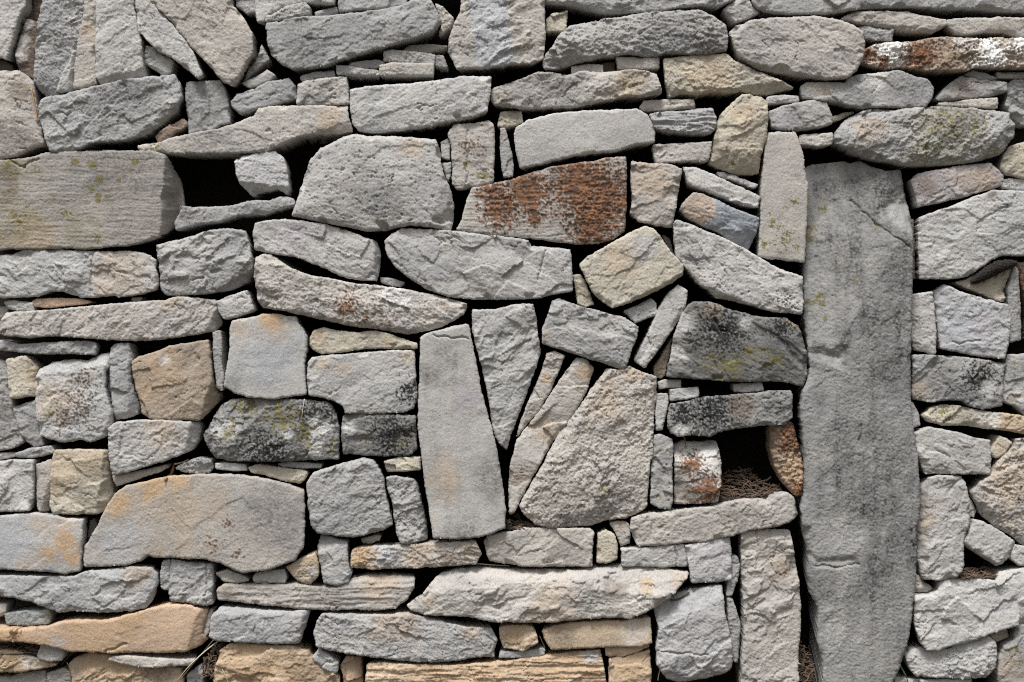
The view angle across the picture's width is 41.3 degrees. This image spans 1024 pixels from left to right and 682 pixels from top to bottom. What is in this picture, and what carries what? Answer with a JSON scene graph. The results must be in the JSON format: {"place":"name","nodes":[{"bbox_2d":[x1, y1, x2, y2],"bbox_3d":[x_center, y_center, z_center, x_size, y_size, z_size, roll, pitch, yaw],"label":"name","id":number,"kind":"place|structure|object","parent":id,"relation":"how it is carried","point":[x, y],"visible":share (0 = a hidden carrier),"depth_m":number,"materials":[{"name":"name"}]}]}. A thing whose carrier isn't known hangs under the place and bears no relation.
{"place":"outdoors","nodes":[
{"label":"outdoors","id":0,"kind":"place"},
{"bbox_2d":[365,641,605,681],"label":"stone slab","id":1,"kind":"structure","parent":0,"point":[577,665],"depth_m":3.40,"materials":[{"name":"stone"}]},
{"bbox_2d":[313,605,496,662],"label":"stone slab","id":2,"kind":"structure","parent":1,"relation":"on","point":[402,633],"depth_m":3.38,"materials":[{"name":"stone"}]},
{"bbox_2d":[216,570,414,610],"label":"stone slab","id":3,"kind":"structure","parent":2,"relation":"on","point":[372,590],"depth_m":3.39,"materials":[{"name":"stone"}]},
{"bbox_2d":[216,567,252,582],"bbox_3d":[-0.699,0.590,3.448,0.083,0.034,0.095,0,0,0],"label":"stone chip","id":4,"kind":"object","parent":3,"relation":"on","point":[228,574],"visible":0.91,"depth_m":3.40,"materials":[{"name":"stone"}]},
{"bbox_2d":[83,471,305,572],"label":"stone slab","id":5,"kind":"structure","parent":4,"relation":"on","point":[241,522],"depth_m":3.38,"materials":[{"name":"stone"}]},
{"bbox_2d":[112,463,173,485],"bbox_3d":[-0.932,0.338,3.463,0.138,0.054,0.117,0,0,0],"label":"stone chip","id":6,"kind":"object","parent":5,"relation":"on","point":[124,478],"visible":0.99,"depth_m":3.41,"materials":[{"name":"stone"}]},
{"bbox_2d":[108,419,208,474],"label":"stone","id":7,"kind":"object","parent":6,"relation":"on","point":[133,445],"visible":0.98,"depth_m":3.39,"materials":[{"name":"stone"}]},
{"bbox_2d":[109,343,141,419],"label":"stone","id":8,"kind":"object","parent":7,"relation":"on","point":[125,399],"visible":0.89,"depth_m":3.40,"materials":[{"name":"stone"}]},
{"bbox_2d":[131,340,230,420],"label":"stone","id":9,"kind":"object","parent":7,"relation":"on","point":[176,382],"visible":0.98,"depth_m":3.39,"materials":[{"name":"stone"}]},
{"bbox_2d":[0,296,222,340],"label":"stone slab","id":10,"kind":"structure","parent":9,"relation":"on","point":[177,316],"depth_m":3.39,"materials":[{"name":"stone"}]},
{"bbox_2d":[0,249,159,298],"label":"stone slab","id":11,"kind":"structure","parent":10,"relation":"on","point":[25,273],"depth_m":3.39,"materials":[{"name":"stone"}]},
{"bbox_2d":[0,150,185,250],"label":"stone slab","id":12,"kind":"structure","parent":11,"relation":"on","point":[93,200],"depth_m":3.38,"materials":[{"name":"stone"}]},
{"bbox_2d":[0,70,49,159],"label":"stone","id":13,"kind":"object","parent":12,"relation":"on","point":[21,133],"visible":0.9,"depth_m":3.40,"materials":[{"name":"stone"}]},
{"bbox_2d":[38,74,187,152],"bbox_3d":[-1.001,-0.567,3.496,0.355,0.198,0.251,0,0,0],"label":"stone","id":14,"kind":"object","parent":12,"relation":"on","point":[128,114],"visible":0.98,"depth_m":3.38,"materials":[{"name":"stone"}]},
{"bbox_2d":[33,0,84,96],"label":"stone slab","id":15,"kind":"structure","parent":14,"relation":"on","point":[59,22],"depth_m":3.40,"materials":[{"name":"stone"}]},
{"bbox_2d":[95,0,155,84],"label":"stone slab","id":16,"kind":"structure","parent":14,"relation":"on","point":[121,42],"depth_m":3.39,"materials":[{"name":"stone"}]},
{"bbox_2d":[138,105,352,159],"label":"stone slab","id":17,"kind":"structure","parent":12,"relation":"on","point":[281,130],"depth_m":3.39,"materials":[{"name":"stone"}]},
{"bbox_2d":[185,80,238,132],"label":"stone","id":18,"kind":"object","parent":17,"relation":"on","point":[208,106],"visible":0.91,"depth_m":3.41,"materials":[{"name":"stone"}]},
{"bbox_2d":[135,0,214,80],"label":"stone slab","id":19,"kind":"structure","parent":18,"relation":"on","point":[158,31],"depth_m":3.39,"materials":[{"name":"stone"}]},
{"bbox_2d":[150,0,260,89],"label":"stone slab","id":20,"kind":"structure","parent":19,"relation":"on","point":[221,39],"depth_m":3.39,"materials":[{"name":"stone"}]},
{"bbox_2d":[296,76,349,108],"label":"stone","id":21,"kind":"object","parent":17,"relation":"on","point":[332,91],"visible":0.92,"depth_m":3.39,"materials":[{"name":"stone"}]},
{"bbox_2d":[300,70,336,81],"bbox_3d":[-0.487,-0.664,3.457,0.088,0.029,0.111,0,0,0],"label":"stone chip","id":22,"kind":"object","parent":21,"relation":"on","point":[318,75],"visible":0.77,"depth_m":3.40,"materials":[{"name":"stone"}]},
{"bbox_2d":[266,0,441,76],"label":"stone slab","id":23,"kind":"structure","parent":22,"relation":"on","point":[302,45],"depth_m":3.38,"materials":[{"name":"stone"}]},
{"bbox_2d":[156,228,257,295],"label":"stone","id":24,"kind":"object","parent":10,"relation":"on","point":[222,260],"visible":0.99,"depth_m":3.39,"materials":[{"name":"stone"}]},
{"bbox_2d":[174,196,295,230],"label":"stone slab","id":25,"kind":"structure","parent":24,"relation":"on","point":[189,218],"depth_m":3.40,"materials":[{"name":"stone"}]},
{"bbox_2d":[234,151,293,198],"bbox_3d":[-0.625,-0.418,3.473,0.136,0.112,0.171,0,0,0],"label":"stone chip","id":26,"kind":"object","parent":25,"relation":"on","point":[263,175],"visible":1,"depth_m":3.39,"materials":[{"name":"stone"}]},
{"bbox_2d":[215,461,251,470],"bbox_3d":[-0.704,0.315,3.452,0.081,0.022,0.093,0,0,0],"label":"stone chip","id":27,"kind":"object","parent":5,"relation":"on","point":[234,465],"visible":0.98,"depth_m":3.41,"materials":[{"name":"stone"}]},
{"bbox_2d":[203,398,339,461],"bbox_3d":[-0.601,0.222,3.494,0.343,0.162,0.240,0,0,0],"label":"stone","id":28,"kind":"object","parent":27,"relation":"on","point":[260,430],"visible":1,"depth_m":3.39,"materials":[{"name":"stone"}]},
{"bbox_2d":[224,313,315,399],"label":"stone","id":29,"kind":"object","parent":28,"relation":"on","point":[270,356],"visible":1,"depth_m":3.39,"materials":[{"name":"stone"}]},
{"bbox_2d":[317,534,352,585],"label":"stone","id":30,"kind":"object","parent":3,"relation":"on","point":[334,559],"visible":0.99,"depth_m":3.39,"materials":[{"name":"stone"}]},
{"bbox_2d":[306,456,392,536],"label":"stone","id":31,"kind":"object","parent":30,"relation":"on","point":[351,498],"visible":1,"depth_m":3.38,"materials":[{"name":"stone"}]},
{"bbox_2d":[350,538,481,569],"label":"stone slab","id":32,"kind":"structure","parent":3,"relation":"on","point":[421,554],"depth_m":3.39,"materials":[{"name":"stone"}]},
{"bbox_2d":[386,475,427,543],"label":"stone","id":33,"kind":"object","parent":32,"relation":"on","point":[410,515],"visible":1,"depth_m":3.39,"materials":[{"name":"stone"}]},
{"bbox_2d":[384,454,421,471],"bbox_3d":[-0.274,0.309,3.451,0.092,0.039,0.114,0,0,0],"label":"stone chip","id":34,"kind":"object","parent":33,"relation":"on","point":[404,463],"visible":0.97,"depth_m":3.40,"materials":[{"name":"stone"}]},
{"bbox_2d":[341,413,417,456],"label":"stone","id":35,"kind":"object","parent":34,"relation":"on","point":[380,434],"visible":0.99,"depth_m":3.39,"materials":[{"name":"stone"}]},
{"bbox_2d":[307,350,417,413],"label":"stone","id":36,"kind":"object","parent":35,"relation":"on","point":[381,382],"visible":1,"depth_m":3.39,"materials":[{"name":"stone"}]},
{"bbox_2d":[310,327,417,353],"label":"stone slab","id":37,"kind":"structure","parent":36,"relation":"on","point":[324,340],"depth_m":3.39,"materials":[{"name":"stone"}]},
{"bbox_2d":[253,254,466,334],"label":"stone slab","id":38,"kind":"structure","parent":37,"relation":"on","point":[282,284],"depth_m":3.38,"materials":[{"name":"stone"}]},
{"bbox_2d":[253,219,380,280],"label":"stone","id":39,"kind":"object","parent":38,"relation":"on","point":[347,254],"visible":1,"depth_m":3.39,"materials":[{"name":"stone"}]},
{"bbox_2d":[292,134,453,232],"bbox_3d":[-0.346,-0.394,3.520,0.404,0.243,0.314,0,0,0],"label":"stone","id":40,"kind":"object","parent":39,"relation":"on","point":[379,184],"visible":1,"depth_m":3.37,"materials":[{"name":"stone"}]},
{"bbox_2d":[349,76,491,136],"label":"stone slab","id":41,"kind":"structure","parent":40,"relation":"on","point":[404,109],"depth_m":3.38,"materials":[{"name":"stone"}]},
{"bbox_2d":[448,0,545,77],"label":"stone","id":42,"kind":"object","parent":41,"relation":"on","point":[497,38],"visible":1,"depth_m":3.38,"materials":[{"name":"stone"}]},
{"bbox_2d":[417,324,505,538],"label":"stone slab","id":43,"kind":"structure","parent":32,"relation":"on","point":[463,485],"depth_m":3.38,"materials":[{"name":"stone"}]},
{"bbox_2d":[472,303,540,448],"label":"stone slab","id":44,"kind":"structure","parent":43,"relation":"on","point":[507,342],"depth_m":3.39,"materials":[{"name":"stone"}]},
{"bbox_2d":[384,228,572,299],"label":"stone slab","id":45,"kind":"structure","parent":44,"relation":"on","point":[461,264],"depth_m":3.38,"materials":[{"name":"stone"}]},
{"bbox_2d":[456,157,626,244],"bbox_3d":[0.074,-0.350,3.505,0.425,0.219,0.259,0,0,0],"label":"stone","id":46,"kind":"object","parent":45,"relation":"on","point":[582,203],"visible":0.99,"depth_m":3.38,"materials":[{"name":"stone"}]},
{"bbox_2d":[448,120,494,190],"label":"stone","id":47,"kind":"object","parent":46,"relation":"on","point":[473,152],"visible":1,"depth_m":3.39,"materials":[{"name":"stone"}]},
{"bbox_2d":[514,108,654,172],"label":"stone slab","id":48,"kind":"structure","parent":46,"relation":"on","point":[550,140],"depth_m":3.38,"materials":[{"name":"stone"}]},
{"bbox_2d":[490,69,661,114],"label":"stone slab","id":49,"kind":"structure","parent":48,"relation":"on","point":[542,93],"depth_m":3.39,"materials":[{"name":"stone"}]},
{"bbox_2d":[542,9,727,74],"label":"stone slab","id":50,"kind":"structure","parent":49,"relation":"on","point":[667,34],"depth_m":3.38,"materials":[{"name":"stone"}]},
{"bbox_2d":[545,0,733,22],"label":"stone slab","id":51,"kind":"structure","parent":50,"relation":"on","point":[585,11],"depth_m":3.40,"materials":[{"name":"stone"}]},
{"bbox_2d":[407,560,688,622],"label":"stone slab","id":52,"kind":"structure","parent":2,"relation":"on","point":[523,594],"depth_m":3.38,"materials":[{"name":"stone"}]},
{"bbox_2d":[484,524,593,566],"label":"stone","id":53,"kind":"object","parent":52,"relation":"on","point":[541,546],"visible":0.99,"depth_m":3.39,"materials":[{"name":"stone"}]},
{"bbox_2d":[508,358,593,513],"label":"stone slab","id":54,"kind":"structure","parent":53,"relation":"on","point":[542,429],"depth_m":3.39,"materials":[{"name":"stone"}]},
{"bbox_2d":[519,366,656,528],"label":"stone slab","id":55,"kind":"structure","parent":53,"relation":"on","point":[594,468],"depth_m":3.38,"materials":[{"name":"stone"}]},
{"bbox_2d":[542,299,638,368],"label":"stone slab","id":56,"kind":"structure","parent":55,"relation":"on","point":[596,335],"depth_m":3.38,"materials":[{"name":"stone"}]},
{"bbox_2d":[579,226,683,307],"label":"stone","id":57,"kind":"object","parent":56,"relation":"on","point":[636,264],"visible":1,"depth_m":3.38,"materials":[{"name":"stone"}]},
{"bbox_2d":[627,161,681,228],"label":"stone","id":58,"kind":"object","parent":57,"relation":"on","point":[653,189],"visible":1,"depth_m":3.39,"materials":[{"name":"stone"}]},
{"bbox_2d":[651,141,711,165],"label":"stone","id":59,"kind":"object","parent":58,"relation":"on","point":[689,154],"visible":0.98,"depth_m":3.40,"materials":[{"name":"stone"}]},
{"bbox_2d":[649,108,716,137],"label":"stone","id":60,"kind":"object","parent":59,"relation":"on","point":[698,123],"visible":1,"depth_m":3.39,"materials":[{"name":"stone"}]},
{"bbox_2d":[639,99,694,115],"bbox_3d":[0.390,-0.591,3.456,0.141,0.030,0.118,0,0,0],"label":"stone chip","id":61,"kind":"object","parent":60,"relation":"on","point":[647,107],"visible":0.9,"depth_m":3.40,"materials":[{"name":"stone"}]},
{"bbox_2d":[662,53,792,101],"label":"stone","id":62,"kind":"object","parent":61,"relation":"on","point":[723,76],"visible":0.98,"depth_m":3.39,"materials":[{"name":"stone"}]},
{"bbox_2d":[633,285,687,367],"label":"stone slab","id":63,"kind":"structure","parent":55,"relation":"on","point":[670,307],"depth_m":3.40,"materials":[{"name":"stone"}]},
{"bbox_2d":[620,543,687,567],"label":"stone slab","id":64,"kind":"structure","parent":52,"relation":"on","point":[662,556],"depth_m":3.39,"materials":[{"name":"stone"}]},
{"bbox_2d":[629,491,797,546],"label":"stone slab","id":65,"kind":"structure","parent":64,"relation":"on","point":[674,524],"depth_m":3.39,"materials":[{"name":"stone"}]},
{"bbox_2d":[672,439,721,503],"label":"stone","id":66,"kind":"object","parent":65,"relation":"on","point":[696,473],"visible":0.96,"depth_m":3.39,"materials":[{"name":"stone"}]},
{"bbox_2d":[667,390,792,436],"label":"stone slab","id":67,"kind":"structure","parent":66,"relation":"on","point":[708,416],"depth_m":3.38,"materials":[{"name":"stone"}]},
{"bbox_2d":[666,301,807,385],"bbox_3d":[0.561,0.007,3.501,0.352,0.211,0.261,0,0,0],"label":"stone","id":68,"kind":"object","parent":67,"relation":"on","point":[713,341],"visible":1,"depth_m":3.38,"materials":[{"name":"stone"}]},
{"bbox_2d":[670,220,803,314],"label":"stone slab","id":69,"kind":"structure","parent":68,"relation":"on","point":[718,267],"depth_m":3.38,"materials":[{"name":"stone"}]},
{"bbox_2d":[678,192,758,249],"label":"stone","id":70,"kind":"object","parent":69,"relation":"on","point":[717,217],"visible":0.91,"depth_m":3.39,"materials":[{"name":"stone"}]},
{"bbox_2d":[682,167,759,208],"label":"stone slab","id":71,"kind":"structure","parent":70,"relation":"on","point":[698,180],"depth_m":3.40,"materials":[{"name":"stone"}]},
{"bbox_2d":[715,172,757,189],"bbox_3d":[0.564,-0.404,3.450,0.103,0.041,0.095,0,0,0],"label":"stone chip","id":72,"kind":"object","parent":71,"relation":"on","point":[740,182],"visible":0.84,"depth_m":3.41,"materials":[{"name":"stone"}]},
{"bbox_2d":[704,94,768,176],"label":"stone","id":73,"kind":"object","parent":72,"relation":"on","point":[739,137],"visible":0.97,"depth_m":3.38,"materials":[{"name":"stone"}]},
{"bbox_2d":[751,131,807,262],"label":"stone slab","id":74,"kind":"structure","parent":69,"relation":"on","point":[781,191],"depth_m":3.39,"materials":[{"name":"stone"}]},
{"bbox_2d":[764,421,802,496],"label":"stone","id":75,"kind":"object","parent":65,"relation":"on","point":[781,444],"visible":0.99,"depth_m":3.40,"materials":[{"name":"stone"}]},
{"bbox_2d":[542,613,651,649],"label":"stone slab","id":76,"kind":"structure","parent":1,"relation":"on","point":[634,631],"depth_m":3.39,"materials":[{"name":"stone"}]},
{"bbox_2d":[0,0,1023,681],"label":"earth bank","id":77,"kind":"structure","parent":0,"point":[210,182],"depth_m":3.67,"materials":[{"name":"soil"}]},
{"bbox_2d":[652,581,732,681],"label":"stone slab","id":78,"kind":"structure","parent":77,"relation":"on","point":[691,640],"depth_m":3.38,"materials":[{"name":"stone"}]},
{"bbox_2d":[919,404,1023,433],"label":"stone slab","id":79,"kind":"structure","parent":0,"point":[946,415],"depth_m":3.40,"materials":[{"name":"stone"}]},
{"bbox_2d":[910,354,1007,409],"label":"stone","id":80,"kind":"object","parent":79,"relation":"on","point":[977,383],"visible":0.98,"depth_m":3.39,"materials":[{"name":"stone"}]},
{"bbox_2d":[927,285,1010,358],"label":"stone","id":81,"kind":"object","parent":80,"relation":"on","point":[969,324],"visible":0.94,"depth_m":3.39,"materials":[{"name":"stone"}]},
{"bbox_2d":[914,190,1023,279],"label":"stone slab","id":82,"kind":"structure","parent":81,"relation":"on","point":[967,237],"depth_m":3.38,"materials":[{"name":"stone"}]},
{"bbox_2d":[903,163,1003,209],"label":"stone slab","id":83,"kind":"structure","parent":82,"relation":"on","point":[931,187],"depth_m":3.39,"materials":[{"name":"stone"}]},
{"bbox_2d":[828,106,1015,171],"bbox_3d":[1.029,-0.511,3.489,0.449,0.150,0.253,0,0,0],"label":"stone","id":84,"kind":"object","parent":83,"relation":"on","point":[914,139],"visible":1,"depth_m":3.38,"materials":[{"name":"stone"}]},
{"bbox_2d":[799,70,933,113],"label":"stone","id":85,"kind":"object","parent":84,"relation":"on","point":[894,90],"visible":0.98,"depth_m":3.39,"materials":[{"name":"stone"}]},
{"bbox_2d":[728,15,864,87],"bbox_3d":[0.711,-0.730,3.491,0.336,0.160,0.239,0,0,0],"label":"stone","id":86,"kind":"object","parent":85,"relation":"on","point":[796,52],"visible":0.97,"depth_m":3.38,"materials":[{"name":"stone"}]},
{"bbox_2d":[751,0,1023,19],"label":"stone slab","id":87,"kind":"structure","parent":86,"relation":"on","point":[939,9],"depth_m":3.40,"materials":[{"name":"stone"}]},
{"bbox_2d":[860,36,1023,78],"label":"stone","id":88,"kind":"object","parent":85,"relation":"on","point":[942,57],"visible":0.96,"depth_m":3.39,"materials":[{"name":"stone"}]},
{"bbox_2d":[840,11,947,39],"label":"stone slab","id":89,"kind":"structure","parent":88,"relation":"on","point":[907,24],"depth_m":3.40,"materials":[{"name":"stone"}]},
{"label":"ground","id":90,"kind":"structure","parent":0,"visible":0},
{"bbox_2d":[69,649,198,681],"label":"stone","id":91,"kind":"object","parent":90,"relation":"on","point":[92,667],"visible":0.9,"depth_m":3.41,"materials":[{"name":"stone"}]},
{"bbox_2d":[108,651,196,667],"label":"stone slab","id":92,"kind":"structure","parent":91,"relation":"on","point":[150,659],"depth_m":3.39,"materials":[{"name":"stone"}]},
{"bbox_2d":[0,598,209,653],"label":"stone slab","id":93,"kind":"structure","parent":92,"relation":"on","point":[168,625],"depth_m":3.38,"materials":[{"name":"stone"}]},
{"bbox_2d":[0,562,159,612],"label":"stone slab","id":94,"kind":"structure","parent":93,"relation":"on","point":[121,588],"depth_m":3.39,"materials":[{"name":"stone"}]},
{"bbox_2d":[0,510,93,573],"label":"stone","id":95,"kind":"object","parent":94,"relation":"on","point":[42,541],"visible":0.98,"depth_m":3.38,"materials":[{"name":"stone"}]},
{"bbox_2d":[0,458,45,511],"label":"stone","id":96,"kind":"object","parent":95,"relation":"on","point":[18,489],"visible":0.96,"depth_m":3.39,"materials":[{"name":"stone"}]},
{"bbox_2d":[49,447,129,514],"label":"stone","id":97,"kind":"object","parent":95,"relation":"on","point":[81,480],"visible":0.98,"depth_m":3.39,"materials":[{"name":"stone"}]},
{"bbox_2d":[35,353,130,442],"bbox_3d":[-1.093,0.141,3.516,0.195,0.224,0.272,0,0,0],"label":"stone","id":98,"kind":"object","parent":97,"relation":"on","point":[73,400],"visible":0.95,"depth_m":3.39,"materials":[{"name":"stone"}]},
{"bbox_2d":[168,558,220,605],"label":"stone","id":99,"kind":"object","parent":93,"relation":"on","point":[195,581],"visible":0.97,"depth_m":3.39,"materials":[{"name":"stone"}]},
{"bbox_2d":[213,633,342,681],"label":"stone","id":100,"kind":"object","parent":90,"relation":"on","point":[249,662],"visible":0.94,"depth_m":3.40,"materials":[{"name":"stone"}]},
{"bbox_2d":[209,601,310,644],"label":"stone","id":101,"kind":"object","parent":100,"relation":"on","point":[239,622],"visible":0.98,"depth_m":3.39,"materials":[{"name":"stone"}]},
{"bbox_2d":[734,528,800,681],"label":"stone slab","id":102,"kind":"structure","parent":90,"relation":"on","point":[768,599],"depth_m":3.39,"materials":[{"name":"stone"}]},
{"bbox_2d":[792,161,920,681],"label":"stone slab","id":103,"kind":"structure","parent":90,"relation":"on","point":[857,503],"depth_m":3.37,"materials":[{"name":"stone"}]},
{"bbox_2d":[893,664,971,681],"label":"stone slab","id":104,"kind":"structure","parent":90,"relation":"on","point":[901,676],"depth_m":3.41,"materials":[{"name":"stone"}]},
{"bbox_2d":[902,636,996,679],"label":"stone slab","id":105,"kind":"structure","parent":104,"relation":"on","point":[974,659],"depth_m":3.39,"materials":[{"name":"stone"}]},
{"bbox_2d":[911,559,1023,651],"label":"stone slab","id":106,"kind":"structure","parent":105,"relation":"on","point":[948,612],"depth_m":3.38,"materials":[{"name":"stone"}]},
{"bbox_2d":[916,474,969,580],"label":"stone slab","id":107,"kind":"structure","parent":106,"relation":"on","point":[943,522],"depth_m":3.39,"materials":[{"name":"stone"}]},
{"bbox_2d":[914,426,991,474],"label":"stone","id":108,"kind":"object","parent":107,"relation":"on","point":[941,451],"visible":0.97,"depth_m":3.39,"materials":[{"name":"stone"}]},
{"bbox_2d":[1008,542,1023,565],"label":"stone chip","id":109,"kind":"object","parent":106,"relation":"on","point":[1016,557],"visible":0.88,"depth_m":3.40,"materials":[{"name":"stone"}]},
{"bbox_2d":[962,438,1023,544],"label":"stone","id":110,"kind":"object","parent":109,"relation":"on","point":[996,496],"visible":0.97,"depth_m":3.39,"materials":[{"name":"stone"}]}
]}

